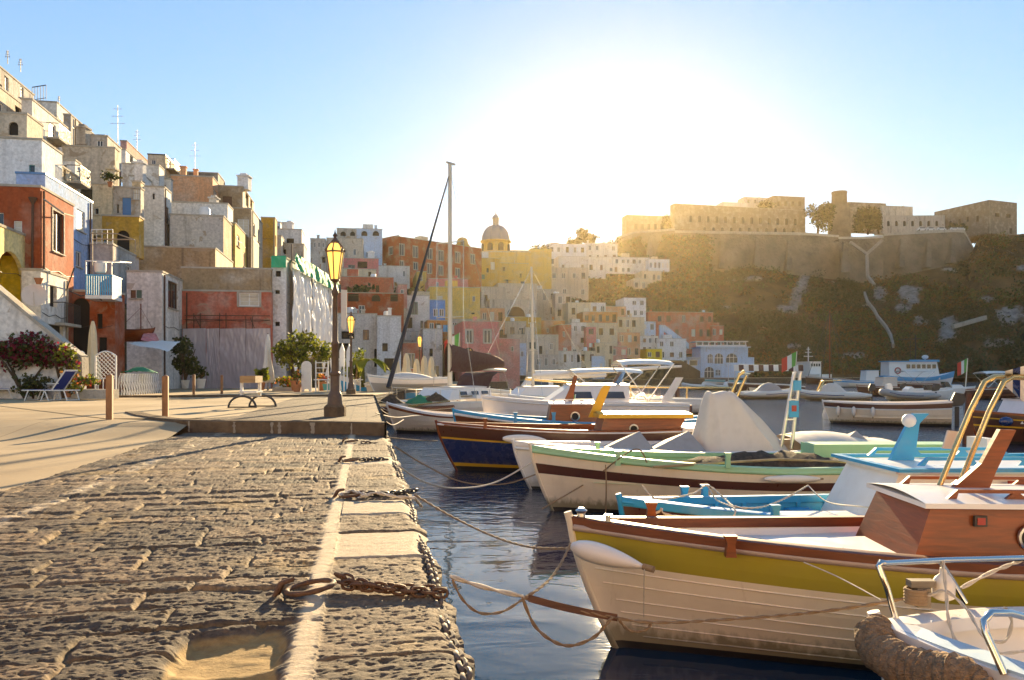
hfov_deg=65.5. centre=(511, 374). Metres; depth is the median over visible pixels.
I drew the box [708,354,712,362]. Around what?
window
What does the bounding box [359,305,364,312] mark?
window
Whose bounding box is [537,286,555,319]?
house
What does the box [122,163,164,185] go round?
house
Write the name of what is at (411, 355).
window
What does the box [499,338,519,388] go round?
house
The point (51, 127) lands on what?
window
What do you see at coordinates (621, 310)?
house
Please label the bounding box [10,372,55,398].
shrub
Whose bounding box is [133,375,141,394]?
folding chair
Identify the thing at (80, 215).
window
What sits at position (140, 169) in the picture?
chimney
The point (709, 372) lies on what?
window
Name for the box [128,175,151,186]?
house
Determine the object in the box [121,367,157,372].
netting
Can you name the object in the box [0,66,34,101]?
house
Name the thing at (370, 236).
house
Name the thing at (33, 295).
satellite dish
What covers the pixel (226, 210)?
terrace wall
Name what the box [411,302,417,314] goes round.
window
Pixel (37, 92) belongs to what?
railing
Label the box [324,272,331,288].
debris net
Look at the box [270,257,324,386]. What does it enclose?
house
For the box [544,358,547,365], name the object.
window
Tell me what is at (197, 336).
plastic sheet
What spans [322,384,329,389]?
planter box
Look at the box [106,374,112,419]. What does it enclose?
bollard
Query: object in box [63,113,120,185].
house
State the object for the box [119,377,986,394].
promenade
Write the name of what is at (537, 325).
house
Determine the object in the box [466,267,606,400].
sailing yacht
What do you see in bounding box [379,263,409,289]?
house
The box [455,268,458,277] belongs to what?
window
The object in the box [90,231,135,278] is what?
pergola frame
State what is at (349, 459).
mooring ring
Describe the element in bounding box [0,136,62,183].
house
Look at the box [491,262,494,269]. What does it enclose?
window
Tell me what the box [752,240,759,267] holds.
buttress
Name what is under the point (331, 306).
plastic sheet
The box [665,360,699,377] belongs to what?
harbour wall
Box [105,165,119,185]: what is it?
chimney
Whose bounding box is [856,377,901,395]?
boat
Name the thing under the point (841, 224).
round tower
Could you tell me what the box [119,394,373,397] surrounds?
kerb
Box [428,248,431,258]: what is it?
window
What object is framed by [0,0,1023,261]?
sky
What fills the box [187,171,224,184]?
house
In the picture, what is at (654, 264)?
house
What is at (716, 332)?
house
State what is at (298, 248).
house
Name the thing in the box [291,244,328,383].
scaffolding
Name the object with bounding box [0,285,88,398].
stair wall
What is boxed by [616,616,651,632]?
rope
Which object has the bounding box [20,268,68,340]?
house
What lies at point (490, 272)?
house
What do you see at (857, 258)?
fort wall
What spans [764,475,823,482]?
fender
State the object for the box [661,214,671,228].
tree
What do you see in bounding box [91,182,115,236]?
house
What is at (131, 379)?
folding chair
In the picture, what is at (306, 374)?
menu board
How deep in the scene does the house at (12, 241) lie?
33.65 m
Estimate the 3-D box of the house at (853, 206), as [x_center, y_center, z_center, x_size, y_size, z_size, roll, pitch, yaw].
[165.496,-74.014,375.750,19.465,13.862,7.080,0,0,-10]
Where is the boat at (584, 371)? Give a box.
[508,365,681,398]
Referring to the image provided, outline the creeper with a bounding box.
[346,282,375,291]
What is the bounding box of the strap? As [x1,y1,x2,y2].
[528,594,617,621]
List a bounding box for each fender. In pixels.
[503,435,550,442]
[570,540,654,572]
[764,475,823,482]
[836,406,839,416]
[851,407,855,417]
[854,614,993,679]
[871,407,874,418]
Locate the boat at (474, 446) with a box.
[434,385,695,471]
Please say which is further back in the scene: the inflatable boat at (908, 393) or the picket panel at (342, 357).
the inflatable boat at (908, 393)
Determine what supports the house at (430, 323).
on the hillside
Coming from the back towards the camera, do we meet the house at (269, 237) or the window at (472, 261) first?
the window at (472, 261)
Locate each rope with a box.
[338,489,422,507]
[376,413,422,417]
[386,437,437,441]
[394,446,534,484]
[398,462,531,488]
[414,494,570,549]
[449,575,524,597]
[452,579,522,614]
[520,596,903,623]
[522,597,612,647]
[524,542,570,596]
[542,448,647,508]
[588,508,678,515]
[605,464,606,512]
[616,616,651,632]
[642,484,807,508]
[643,569,644,616]
[707,486,736,515]
[804,562,880,599]
[808,485,868,507]
[903,586,927,605]
[927,589,1012,643]
[941,561,1023,654]
[960,561,1022,588]
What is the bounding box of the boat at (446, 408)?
[380,405,454,424]
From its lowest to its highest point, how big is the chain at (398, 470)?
0.137 m
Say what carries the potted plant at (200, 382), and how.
on the promenade
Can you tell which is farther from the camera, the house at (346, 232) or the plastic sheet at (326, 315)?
the house at (346, 232)
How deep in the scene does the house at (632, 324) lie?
183.65 m
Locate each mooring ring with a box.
[271,577,336,596]
[333,488,367,497]
[337,455,359,461]
[341,438,358,442]
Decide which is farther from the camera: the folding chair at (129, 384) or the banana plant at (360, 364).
the banana plant at (360, 364)
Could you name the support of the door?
in the house at (128, 200)
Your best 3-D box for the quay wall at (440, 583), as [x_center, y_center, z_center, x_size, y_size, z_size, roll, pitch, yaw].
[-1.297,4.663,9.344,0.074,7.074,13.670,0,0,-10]
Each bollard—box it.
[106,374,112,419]
[162,375,168,416]
[192,374,194,394]
[220,375,222,393]
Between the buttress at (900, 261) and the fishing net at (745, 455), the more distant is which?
the buttress at (900, 261)
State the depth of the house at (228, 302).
48.64 m
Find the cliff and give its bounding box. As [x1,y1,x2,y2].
[711,234,1023,381]
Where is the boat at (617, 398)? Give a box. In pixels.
[480,359,689,416]
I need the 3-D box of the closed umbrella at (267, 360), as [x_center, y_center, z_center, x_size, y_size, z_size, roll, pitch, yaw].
[-12.373,-0.600,40.445,0.602,3.000,0.616,0,0,0]
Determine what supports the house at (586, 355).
on the hillside
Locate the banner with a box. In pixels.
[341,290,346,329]
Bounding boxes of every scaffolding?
[185,313,269,376]
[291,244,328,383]
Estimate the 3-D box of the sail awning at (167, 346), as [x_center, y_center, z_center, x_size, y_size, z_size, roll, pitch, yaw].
[-17.859,-1.403,39.075,6.567,0.722,1.752,0,0,45]
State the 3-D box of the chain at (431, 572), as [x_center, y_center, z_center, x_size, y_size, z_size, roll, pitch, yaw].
[-0.786,1.131,6.277,0.084,0.088,4.278,0,0,-10]
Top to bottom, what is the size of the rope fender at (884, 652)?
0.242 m
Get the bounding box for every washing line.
[401,331,419,339]
[437,325,453,333]
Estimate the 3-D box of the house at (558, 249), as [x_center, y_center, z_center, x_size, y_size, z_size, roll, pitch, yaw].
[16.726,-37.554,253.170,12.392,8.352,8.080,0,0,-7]
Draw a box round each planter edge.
[71,389,118,398]
[272,387,300,390]
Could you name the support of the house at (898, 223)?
attached to the fortress block
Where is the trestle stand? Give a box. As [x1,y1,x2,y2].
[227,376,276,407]
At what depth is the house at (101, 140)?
57.99 m
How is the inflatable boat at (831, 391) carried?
on the sea water
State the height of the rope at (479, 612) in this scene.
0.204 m
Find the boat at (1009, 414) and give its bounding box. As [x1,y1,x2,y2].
[962,393,1023,443]
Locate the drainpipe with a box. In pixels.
[28,197,36,267]
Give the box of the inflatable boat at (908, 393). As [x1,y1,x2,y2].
[879,384,940,400]
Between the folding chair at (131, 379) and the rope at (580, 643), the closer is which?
the rope at (580, 643)
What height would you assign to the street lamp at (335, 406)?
3.980 m
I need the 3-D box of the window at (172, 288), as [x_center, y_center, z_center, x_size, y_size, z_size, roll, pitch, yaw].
[-19.775,-4.583,46.220,0.398,1.547,2.102,0,0,0]
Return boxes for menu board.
[301,361,311,391]
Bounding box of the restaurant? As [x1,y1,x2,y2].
[683,341,753,377]
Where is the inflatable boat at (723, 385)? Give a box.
[704,380,749,390]
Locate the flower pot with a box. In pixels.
[34,278,43,283]
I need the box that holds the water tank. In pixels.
[94,262,106,272]
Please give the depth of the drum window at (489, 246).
213.36 m
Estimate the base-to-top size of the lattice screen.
1.772 m
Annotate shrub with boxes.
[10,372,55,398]
[51,341,81,397]
[66,373,100,394]
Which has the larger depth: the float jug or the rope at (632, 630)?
the rope at (632, 630)
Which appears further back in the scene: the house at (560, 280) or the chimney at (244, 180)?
the house at (560, 280)
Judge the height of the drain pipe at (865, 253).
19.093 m
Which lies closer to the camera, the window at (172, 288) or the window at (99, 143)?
the window at (172, 288)
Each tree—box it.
[271,329,319,390]
[530,244,549,248]
[566,236,581,243]
[576,227,599,242]
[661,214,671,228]
[756,199,775,207]
[803,201,836,233]
[851,205,881,234]
[873,216,882,233]
[948,222,967,230]
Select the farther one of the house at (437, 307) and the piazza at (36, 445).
the house at (437, 307)
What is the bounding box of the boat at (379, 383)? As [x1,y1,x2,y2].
[367,373,447,392]
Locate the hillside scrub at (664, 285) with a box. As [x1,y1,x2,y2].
[341,233,717,338]
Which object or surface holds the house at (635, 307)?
on the hillside
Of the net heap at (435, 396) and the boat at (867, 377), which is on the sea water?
the boat at (867, 377)
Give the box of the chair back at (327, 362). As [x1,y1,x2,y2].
[315,361,328,378]
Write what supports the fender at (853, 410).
attached to the boat at (939, 412)
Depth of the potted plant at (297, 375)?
38.50 m
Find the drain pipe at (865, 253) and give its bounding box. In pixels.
[849,239,882,285]
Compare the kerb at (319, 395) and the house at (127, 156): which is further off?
the house at (127, 156)
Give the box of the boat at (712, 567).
[564,366,1023,670]
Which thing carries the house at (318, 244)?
on the hillside
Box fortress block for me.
[934,200,1016,242]
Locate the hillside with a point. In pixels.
(645, 374)
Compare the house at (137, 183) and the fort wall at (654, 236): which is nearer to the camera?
the house at (137, 183)
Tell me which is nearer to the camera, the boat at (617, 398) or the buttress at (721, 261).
the boat at (617, 398)
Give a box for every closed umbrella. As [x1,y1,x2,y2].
[87,320,101,388]
[263,334,273,390]
[393,360,400,372]
[401,352,411,372]
[412,358,420,373]
[421,356,429,375]
[428,357,436,376]
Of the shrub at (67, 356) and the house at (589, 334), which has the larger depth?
the house at (589, 334)
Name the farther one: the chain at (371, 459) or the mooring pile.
the mooring pile
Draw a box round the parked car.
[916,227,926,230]
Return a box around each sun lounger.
[0,388,16,398]
[21,370,79,400]
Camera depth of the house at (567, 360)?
139.75 m
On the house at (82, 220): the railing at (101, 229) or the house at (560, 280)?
the railing at (101, 229)
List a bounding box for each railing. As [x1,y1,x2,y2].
[32,85,45,100]
[91,229,112,243]
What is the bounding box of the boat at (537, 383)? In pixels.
[490,377,552,393]
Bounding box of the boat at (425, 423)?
[386,401,508,433]
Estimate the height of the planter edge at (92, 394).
0.339 m
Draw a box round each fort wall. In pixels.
[616,228,674,254]
[673,230,838,279]
[833,236,883,282]
[883,229,973,278]
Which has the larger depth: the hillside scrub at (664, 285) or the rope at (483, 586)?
the hillside scrub at (664, 285)
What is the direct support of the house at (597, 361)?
on the promenade
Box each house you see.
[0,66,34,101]
[0,86,20,111]
[0,111,43,137]
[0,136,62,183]
[0,183,80,344]
[0,223,25,301]
[15,171,92,289]
[20,97,70,151]
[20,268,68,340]
[36,100,70,122]
[61,144,119,189]
[62,158,81,175]
[62,164,90,193]
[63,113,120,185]
[72,289,125,391]
[89,242,138,307]
[91,134,121,171]
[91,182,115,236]
[97,222,247,267]
[101,214,144,259]
[113,186,144,217]
[120,140,147,175]
[121,148,136,181]
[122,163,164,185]
[126,270,182,389]
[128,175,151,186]
[131,180,144,188]
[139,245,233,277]
[144,185,171,245]
[147,153,179,177]
[164,178,173,200]
[169,207,232,260]
[170,166,219,201]
[182,289,273,387]
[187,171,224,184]
[218,185,253,209]
[232,207,262,267]
[260,216,277,267]
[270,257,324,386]
[277,221,281,227]
[277,222,304,243]
[277,235,286,255]
[284,243,307,267]
[310,235,326,268]
[320,251,327,273]
[326,237,363,267]
[329,292,403,331]
[331,269,393,292]
[337,228,356,237]
[338,307,376,381]
[342,268,375,275]
[343,257,378,276]
[356,224,382,264]
[376,308,401,375]
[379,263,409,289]
[382,235,481,291]
[395,284,406,307]
[401,342,421,371]
[404,295,429,341]
[410,291,429,294]
[413,271,426,290]
[420,328,442,376]
[425,276,467,290]
[425,320,446,344]
[426,280,479,324]
[430,299,444,319]
[452,317,499,381]
[452,319,483,324]
[480,308,504,337]
[482,252,498,286]
[499,260,528,283]
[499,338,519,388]
[500,327,557,353]
[505,314,540,333]
[505,318,525,333]
[520,342,526,374]
[521,350,558,379]
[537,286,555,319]
[541,317,564,333]
[545,243,585,265]
[551,324,571,350]
[552,266,568,292]
[552,291,571,319]
[554,255,605,278]
[558,348,580,378]
[563,300,590,323]
[567,319,586,350]
[569,267,588,300]
[577,311,617,322]
[581,347,594,367]
[584,327,595,350]
[585,240,617,256]
[585,356,604,378]
[586,321,617,374]
[591,302,605,310]
[592,339,612,367]
[606,253,649,273]
[606,306,625,316]
[613,342,626,367]
[615,297,645,320]
[618,314,643,335]
[618,329,639,358]
[626,276,647,290]
[635,269,661,283]
[640,336,657,348]
[640,349,661,359]
[644,321,655,335]
[645,257,669,272]
[646,310,712,353]
[656,335,685,360]
[710,323,723,344]
[716,201,746,206]
[738,197,766,207]
[766,196,804,209]
[847,202,885,233]
[871,205,912,232]
[874,215,944,235]
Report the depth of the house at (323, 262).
124.75 m
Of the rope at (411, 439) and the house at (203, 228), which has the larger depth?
the house at (203, 228)
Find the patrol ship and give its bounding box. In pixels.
[792,347,831,377]
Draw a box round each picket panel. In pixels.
[339,344,344,391]
[346,345,349,388]
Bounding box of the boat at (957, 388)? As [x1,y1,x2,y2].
[899,382,975,397]
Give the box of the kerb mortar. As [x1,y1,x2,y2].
[188,421,351,434]
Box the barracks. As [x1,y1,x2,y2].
[622,215,662,234]
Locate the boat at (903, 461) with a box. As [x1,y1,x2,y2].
[615,413,1023,515]
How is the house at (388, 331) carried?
on the promenade
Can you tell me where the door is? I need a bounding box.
[123,198,130,214]
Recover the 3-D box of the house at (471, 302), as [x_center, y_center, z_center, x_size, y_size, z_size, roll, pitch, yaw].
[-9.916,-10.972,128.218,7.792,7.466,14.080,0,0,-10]
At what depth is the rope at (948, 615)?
4.02 m
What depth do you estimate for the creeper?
109.04 m
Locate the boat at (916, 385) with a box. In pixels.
[895,370,944,387]
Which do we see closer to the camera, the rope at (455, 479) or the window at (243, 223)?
the rope at (455, 479)
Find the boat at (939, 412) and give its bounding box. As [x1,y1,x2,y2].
[822,392,965,426]
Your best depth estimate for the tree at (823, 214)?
348.59 m
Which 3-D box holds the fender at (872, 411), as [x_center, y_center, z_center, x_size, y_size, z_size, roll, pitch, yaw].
[14.131,1.504,31.183,0.164,0.448,0.164,0,0,0]
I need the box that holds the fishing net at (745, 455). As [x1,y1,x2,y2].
[688,450,845,466]
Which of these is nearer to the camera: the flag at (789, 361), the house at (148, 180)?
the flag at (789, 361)
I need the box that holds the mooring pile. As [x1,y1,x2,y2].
[675,384,679,397]
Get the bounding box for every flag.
[444,332,459,352]
[782,351,796,377]
[957,358,967,386]
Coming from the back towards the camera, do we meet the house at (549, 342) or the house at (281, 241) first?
the house at (549, 342)
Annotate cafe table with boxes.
[314,379,329,391]
[353,379,362,390]
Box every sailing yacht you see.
[385,161,512,411]
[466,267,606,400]
[805,309,852,383]
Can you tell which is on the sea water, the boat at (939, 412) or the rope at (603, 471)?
the boat at (939, 412)
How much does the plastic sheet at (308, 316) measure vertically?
7.418 m
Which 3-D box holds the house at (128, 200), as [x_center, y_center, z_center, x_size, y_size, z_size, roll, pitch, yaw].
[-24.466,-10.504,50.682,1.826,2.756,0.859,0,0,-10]
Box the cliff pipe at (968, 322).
[952,315,986,328]
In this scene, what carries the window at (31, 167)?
in the house at (25, 154)
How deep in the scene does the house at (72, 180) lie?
45.10 m
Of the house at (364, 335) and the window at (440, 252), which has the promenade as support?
the house at (364, 335)
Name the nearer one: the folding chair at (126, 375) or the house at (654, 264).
the folding chair at (126, 375)
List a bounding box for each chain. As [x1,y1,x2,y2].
[334,572,448,598]
[335,579,447,594]
[359,457,388,461]
[360,440,404,481]
[362,488,417,496]
[400,485,440,587]
[434,594,472,679]
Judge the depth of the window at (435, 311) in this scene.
107.89 m
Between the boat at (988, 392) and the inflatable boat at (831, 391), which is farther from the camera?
the boat at (988, 392)
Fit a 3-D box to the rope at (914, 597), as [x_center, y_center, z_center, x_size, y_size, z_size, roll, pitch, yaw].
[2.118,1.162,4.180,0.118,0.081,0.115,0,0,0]
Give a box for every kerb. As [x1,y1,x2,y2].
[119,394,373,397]
[125,411,385,436]
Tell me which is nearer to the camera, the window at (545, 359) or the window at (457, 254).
the window at (545, 359)
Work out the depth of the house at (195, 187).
69.75 m
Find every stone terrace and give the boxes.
[480,286,504,307]
[493,283,536,299]
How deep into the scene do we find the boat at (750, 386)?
83.48 m
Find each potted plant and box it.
[60,371,78,397]
[100,170,122,186]
[170,335,201,387]
[190,364,208,387]
[254,367,269,389]
[272,376,300,386]
[291,369,301,391]
[309,340,331,390]
[317,373,329,381]
[342,347,365,380]
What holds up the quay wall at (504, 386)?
on the seabed
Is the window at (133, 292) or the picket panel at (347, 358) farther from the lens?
the window at (133, 292)
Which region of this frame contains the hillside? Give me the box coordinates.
[81,189,708,388]
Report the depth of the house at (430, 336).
97.85 m
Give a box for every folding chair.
[118,374,128,394]
[121,374,131,394]
[124,374,133,394]
[128,374,136,394]
[130,374,139,394]
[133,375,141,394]
[136,374,143,393]
[141,374,150,392]
[148,374,157,392]
[150,374,159,392]
[152,374,161,392]
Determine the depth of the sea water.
8.08 m
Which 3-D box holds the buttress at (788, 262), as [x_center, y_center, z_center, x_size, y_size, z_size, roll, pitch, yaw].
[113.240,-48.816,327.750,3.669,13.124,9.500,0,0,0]
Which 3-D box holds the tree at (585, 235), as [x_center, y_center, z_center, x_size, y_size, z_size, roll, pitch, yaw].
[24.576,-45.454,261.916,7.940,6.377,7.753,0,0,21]
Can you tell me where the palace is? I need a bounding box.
[670,203,804,231]
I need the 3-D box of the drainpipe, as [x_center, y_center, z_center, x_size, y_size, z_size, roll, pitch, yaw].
[-20.372,-5.333,33.850,0.333,4.366,0.333,0,0,23]
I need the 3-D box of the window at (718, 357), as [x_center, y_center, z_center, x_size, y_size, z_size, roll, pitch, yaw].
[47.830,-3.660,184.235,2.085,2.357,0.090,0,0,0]
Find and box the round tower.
[828,190,850,236]
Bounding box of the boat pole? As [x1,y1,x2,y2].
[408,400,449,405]
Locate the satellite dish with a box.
[21,284,46,305]
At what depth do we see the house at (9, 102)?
48.79 m
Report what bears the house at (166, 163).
on the hillside
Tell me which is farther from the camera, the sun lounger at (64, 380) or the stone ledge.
the stone ledge
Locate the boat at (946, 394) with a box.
[884,384,953,400]
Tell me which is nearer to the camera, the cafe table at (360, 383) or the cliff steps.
the cafe table at (360, 383)
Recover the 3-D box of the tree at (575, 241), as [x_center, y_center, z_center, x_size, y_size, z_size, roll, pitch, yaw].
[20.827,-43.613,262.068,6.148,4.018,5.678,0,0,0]
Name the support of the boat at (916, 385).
on the sea water
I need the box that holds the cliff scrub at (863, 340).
[709,231,1023,378]
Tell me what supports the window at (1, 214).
in the house at (53, 239)
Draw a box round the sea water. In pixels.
[23,382,1023,679]
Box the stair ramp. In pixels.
[659,325,688,348]
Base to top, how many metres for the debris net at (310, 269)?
0.970 m
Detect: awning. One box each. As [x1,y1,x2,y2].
[130,340,179,351]
[141,333,158,341]
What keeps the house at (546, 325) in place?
on the hillside
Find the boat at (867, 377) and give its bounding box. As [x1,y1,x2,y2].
[833,370,878,386]
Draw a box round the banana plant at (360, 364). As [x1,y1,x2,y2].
[341,358,389,386]
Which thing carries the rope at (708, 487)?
on the boat at (903, 461)
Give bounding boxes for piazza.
[0,397,294,417]
[0,406,201,490]
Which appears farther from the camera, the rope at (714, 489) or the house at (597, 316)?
the house at (597, 316)
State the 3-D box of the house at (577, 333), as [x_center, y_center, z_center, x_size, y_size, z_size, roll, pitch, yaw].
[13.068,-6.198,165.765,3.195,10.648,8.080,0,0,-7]
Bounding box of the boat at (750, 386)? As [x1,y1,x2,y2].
[727,365,805,392]
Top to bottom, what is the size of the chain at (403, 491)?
0.072 m
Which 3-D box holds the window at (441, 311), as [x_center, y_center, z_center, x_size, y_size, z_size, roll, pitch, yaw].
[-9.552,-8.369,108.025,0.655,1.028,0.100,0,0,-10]
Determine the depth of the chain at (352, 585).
4.03 m
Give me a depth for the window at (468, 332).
92.49 m
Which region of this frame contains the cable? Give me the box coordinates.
[66,268,101,300]
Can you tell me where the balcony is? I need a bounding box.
[85,260,130,301]
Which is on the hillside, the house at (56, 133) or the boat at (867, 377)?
the house at (56, 133)
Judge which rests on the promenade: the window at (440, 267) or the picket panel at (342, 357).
the picket panel at (342, 357)
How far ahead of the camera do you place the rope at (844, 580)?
4.68 m
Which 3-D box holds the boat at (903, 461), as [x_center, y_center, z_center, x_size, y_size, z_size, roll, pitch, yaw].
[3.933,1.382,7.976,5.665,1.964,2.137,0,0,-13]
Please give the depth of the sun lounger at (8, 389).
29.02 m
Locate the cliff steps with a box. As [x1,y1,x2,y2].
[864,291,894,347]
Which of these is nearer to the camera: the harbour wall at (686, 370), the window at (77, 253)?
the window at (77, 253)
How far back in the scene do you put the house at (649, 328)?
185.81 m
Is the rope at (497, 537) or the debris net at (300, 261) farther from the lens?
the debris net at (300, 261)
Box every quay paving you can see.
[0,431,474,679]
[203,396,384,420]
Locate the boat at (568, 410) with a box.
[452,375,697,423]
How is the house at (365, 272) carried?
on the hillside
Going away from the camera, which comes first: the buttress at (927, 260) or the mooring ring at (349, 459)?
the mooring ring at (349, 459)
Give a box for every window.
[0,213,3,224]
[4,76,7,90]
[14,221,21,231]
[29,165,34,171]
[49,123,54,136]
[53,211,61,253]
[76,251,79,266]
[77,209,83,231]
[97,140,102,145]
[126,265,129,292]
[131,290,135,297]
[133,189,138,198]
[137,290,141,297]
[166,207,167,222]
[168,281,176,308]
[223,196,231,206]
[238,219,248,236]
[239,293,258,305]
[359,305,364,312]
[363,330,368,339]
[401,244,403,255]
[408,353,414,368]
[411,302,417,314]
[413,246,417,257]
[414,262,417,269]
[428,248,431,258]
[428,263,431,273]
[433,309,437,315]
[435,366,439,376]
[439,250,442,260]
[439,266,442,274]
[439,309,443,315]
[455,252,459,262]
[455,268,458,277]
[466,330,471,342]
[470,254,474,263]
[484,330,490,342]
[487,242,492,249]
[490,312,493,320]
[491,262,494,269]
[498,242,503,249]
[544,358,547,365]
[558,296,561,303]
[689,360,697,365]
[705,367,713,376]
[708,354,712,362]
[715,354,722,363]
[726,353,737,362]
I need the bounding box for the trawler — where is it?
[879,335,954,384]
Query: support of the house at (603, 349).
on the hillside
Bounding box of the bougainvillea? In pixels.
[0,330,63,398]
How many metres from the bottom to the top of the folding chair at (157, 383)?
0.936 m
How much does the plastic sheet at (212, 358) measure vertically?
3.699 m
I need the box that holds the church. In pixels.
[480,211,551,288]
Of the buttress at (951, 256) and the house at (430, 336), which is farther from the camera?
the buttress at (951, 256)
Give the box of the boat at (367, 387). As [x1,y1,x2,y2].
[341,372,432,398]
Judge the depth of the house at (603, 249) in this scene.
254.36 m
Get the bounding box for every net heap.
[379,394,403,403]
[406,394,431,403]
[426,392,448,401]
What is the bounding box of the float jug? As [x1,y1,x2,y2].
[931,567,955,600]
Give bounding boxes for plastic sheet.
[182,328,205,387]
[206,328,219,387]
[219,328,245,387]
[246,328,270,387]
[292,267,305,378]
[303,274,312,354]
[312,279,323,350]
[321,285,330,382]
[330,288,332,371]
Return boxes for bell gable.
[456,237,469,245]
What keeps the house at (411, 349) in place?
on the promenade
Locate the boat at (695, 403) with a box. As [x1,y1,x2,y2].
[525,378,731,412]
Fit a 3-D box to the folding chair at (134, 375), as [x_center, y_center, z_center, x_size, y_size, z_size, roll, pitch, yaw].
[-15.427,0.435,32.562,0.466,0.936,0.245,0,0,38]
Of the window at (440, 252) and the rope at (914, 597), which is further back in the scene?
the window at (440, 252)
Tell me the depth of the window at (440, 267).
170.09 m
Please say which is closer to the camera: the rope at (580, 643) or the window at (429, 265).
the rope at (580, 643)
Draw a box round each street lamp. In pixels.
[324,231,345,416]
[346,312,355,393]
[417,334,422,370]
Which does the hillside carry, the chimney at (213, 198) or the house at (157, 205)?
the house at (157, 205)
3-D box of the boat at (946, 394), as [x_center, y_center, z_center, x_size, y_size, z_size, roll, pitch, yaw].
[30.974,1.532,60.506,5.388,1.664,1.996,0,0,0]
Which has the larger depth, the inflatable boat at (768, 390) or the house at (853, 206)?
the house at (853, 206)
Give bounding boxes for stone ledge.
[43,199,74,216]
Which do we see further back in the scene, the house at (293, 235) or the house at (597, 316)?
the house at (597, 316)
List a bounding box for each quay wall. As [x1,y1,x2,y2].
[375,378,859,438]
[389,436,474,678]
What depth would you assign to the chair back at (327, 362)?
38.48 m
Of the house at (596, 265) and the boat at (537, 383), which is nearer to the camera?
the boat at (537, 383)
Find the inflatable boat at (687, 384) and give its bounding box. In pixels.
[681,380,727,389]
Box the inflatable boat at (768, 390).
[735,382,794,398]
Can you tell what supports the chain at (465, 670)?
on the quay paving at (179, 557)
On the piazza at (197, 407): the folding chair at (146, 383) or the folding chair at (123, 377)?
the folding chair at (123, 377)
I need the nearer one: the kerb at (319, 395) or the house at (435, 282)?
the kerb at (319, 395)
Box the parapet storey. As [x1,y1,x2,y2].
[181,266,272,290]
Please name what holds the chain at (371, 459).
on the quay paving at (179, 557)
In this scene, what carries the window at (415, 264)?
in the house at (398, 250)
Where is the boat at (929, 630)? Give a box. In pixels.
[867,555,1023,679]
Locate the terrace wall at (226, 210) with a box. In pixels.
[171,201,233,221]
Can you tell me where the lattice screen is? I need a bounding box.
[95,351,116,388]
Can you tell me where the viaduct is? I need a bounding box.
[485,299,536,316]
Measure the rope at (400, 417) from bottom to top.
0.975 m
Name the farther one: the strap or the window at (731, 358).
the window at (731, 358)
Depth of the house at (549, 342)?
131.59 m
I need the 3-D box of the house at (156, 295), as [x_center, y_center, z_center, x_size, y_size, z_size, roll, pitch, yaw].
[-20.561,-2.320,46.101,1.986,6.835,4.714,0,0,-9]
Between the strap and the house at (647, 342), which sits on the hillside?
the house at (647, 342)
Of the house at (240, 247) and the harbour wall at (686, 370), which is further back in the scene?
the harbour wall at (686, 370)
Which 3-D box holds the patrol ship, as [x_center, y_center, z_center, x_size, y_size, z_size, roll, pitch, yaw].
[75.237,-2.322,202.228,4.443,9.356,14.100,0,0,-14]
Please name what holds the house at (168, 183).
on the hillside
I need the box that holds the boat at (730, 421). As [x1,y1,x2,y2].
[511,370,893,488]
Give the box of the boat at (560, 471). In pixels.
[528,441,965,512]
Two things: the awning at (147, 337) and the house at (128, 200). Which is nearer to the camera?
the awning at (147, 337)
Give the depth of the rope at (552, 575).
4.96 m
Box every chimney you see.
[74,124,91,145]
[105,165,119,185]
[133,159,147,182]
[208,195,219,201]
[236,173,252,191]
[287,221,294,228]
[367,251,374,257]
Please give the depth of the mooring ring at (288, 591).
3.94 m
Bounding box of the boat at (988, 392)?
[964,371,1017,398]
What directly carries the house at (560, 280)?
on the hillside
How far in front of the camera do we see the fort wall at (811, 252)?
328.52 m
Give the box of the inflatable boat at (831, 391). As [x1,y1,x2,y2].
[793,380,875,400]
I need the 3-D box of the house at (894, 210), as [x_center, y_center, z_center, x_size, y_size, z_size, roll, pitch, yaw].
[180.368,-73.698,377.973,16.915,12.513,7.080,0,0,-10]
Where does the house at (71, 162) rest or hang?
on the hillside
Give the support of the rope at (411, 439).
on the quay paving at (179, 557)
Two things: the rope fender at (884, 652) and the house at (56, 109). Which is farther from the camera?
the house at (56, 109)
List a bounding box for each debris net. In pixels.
[271,256,285,267]
[295,253,305,273]
[306,261,315,278]
[315,266,324,283]
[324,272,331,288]
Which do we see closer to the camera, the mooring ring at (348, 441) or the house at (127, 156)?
the mooring ring at (348, 441)
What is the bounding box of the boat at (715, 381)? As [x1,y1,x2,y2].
[705,379,745,384]
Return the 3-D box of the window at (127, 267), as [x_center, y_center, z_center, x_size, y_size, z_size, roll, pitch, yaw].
[-23.191,-5.690,47.920,0.225,1.730,1.099,0,0,-4]
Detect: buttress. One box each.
[646,239,652,256]
[717,239,724,268]
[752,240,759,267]
[784,240,792,270]
[841,242,851,271]
[895,239,904,267]
[921,239,931,267]
[945,238,955,263]

